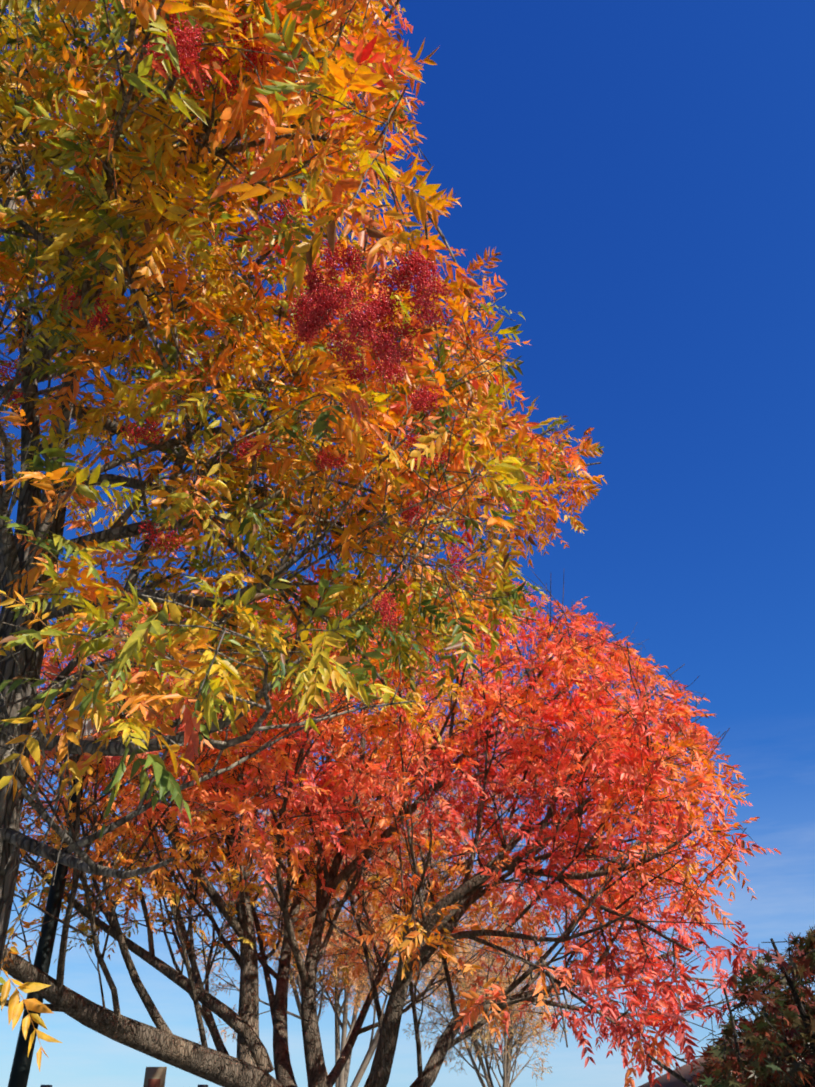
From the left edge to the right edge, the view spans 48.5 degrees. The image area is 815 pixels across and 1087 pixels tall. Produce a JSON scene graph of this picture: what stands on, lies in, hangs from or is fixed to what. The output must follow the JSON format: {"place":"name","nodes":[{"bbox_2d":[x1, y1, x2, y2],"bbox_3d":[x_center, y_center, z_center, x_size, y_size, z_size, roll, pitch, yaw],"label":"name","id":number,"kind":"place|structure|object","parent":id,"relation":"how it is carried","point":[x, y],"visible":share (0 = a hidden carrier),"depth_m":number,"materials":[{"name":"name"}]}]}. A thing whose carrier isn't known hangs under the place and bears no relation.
{"place":"outdoors","nodes":[
{"label":"outdoors","id":0,"kind":"place"},
{"bbox_2d":[0,0,606,1070],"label":"tree","id":1,"kind":"object","parent":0,"point":[378,56],"depth_m":3.54,"materials":[{"name":"orange plant"}]},
{"bbox_2d":[0,0,470,633],"bbox_3d":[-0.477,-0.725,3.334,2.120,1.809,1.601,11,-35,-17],"label":"berry clusters","id":2,"kind":"object","parent":1,"relation":"attached to","point":[362,324],"visible":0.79,"depth_m":2.84,"materials":[{"name":"red plant"}]},
{"bbox_2d":[171,694,532,1086],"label":"tree","id":3,"kind":"object","parent":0,"point":[362,978],"depth_m":18.80,"materials":[{"name":"plant"}]},
{"bbox_2d":[0,542,781,1086],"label":"tree","id":4,"kind":"object","parent":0,"point":[621,773],"depth_m":7.05,"materials":[{"name":"red plant"}]},
{"bbox_2d":[0,0,814,1086],"label":"sky","id":5,"kind":"structure","parent":0,"point":[640,173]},
{"bbox_2d":[390,848,578,1086],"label":"tree","id":6,"kind":"object","parent":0,"point":[487,1033],"depth_m":27.31,"materials":[{"name":"brown plant"}]},
{"bbox_2d":[638,1028,793,1086],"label":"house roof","id":7,"kind":"structure","parent":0,"point":[672,1081],"depth_m":22.32,"materials":[{"name":"brown"}]},
{"bbox_2d":[647,926,814,1086],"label":"maple tree","id":8,"kind":"object","parent":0,"point":[792,1020],"depth_m":3.65,"materials":[{"name":"green plant"}]},
{"label":"ground","id":9,"kind":"structure","parent":0,"visible":0},
{"bbox_2d":[8,672,125,1086],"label":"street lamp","id":10,"kind":"object","parent":9,"relation":"on","point":[20,1069],"depth_m":6.05,"materials":[{"name":"black metal"}]},
{"bbox_2d":[143,1067,166,1086],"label":"sign post","id":11,"kind":"object","parent":9,"relation":"on","point":[155,1072],"visible":0.89,"depth_m":10.41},
{"bbox_2d":[148,1079,160,1086],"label":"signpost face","id":12,"kind":"object","parent":11,"relation":"attached to","point":[153,1082],"visible":1,"depth_m":10.37},
{"label":"road","id":13,"kind":"structure","parent":0,"visible":0},
{"bbox_2d":[40,1085,207,1086],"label":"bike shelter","id":14,"kind":"object","parent":13,"relation":"on","point":[51,1086],"visible":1,"depth_m":10.30,"materials":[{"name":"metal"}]}
]}

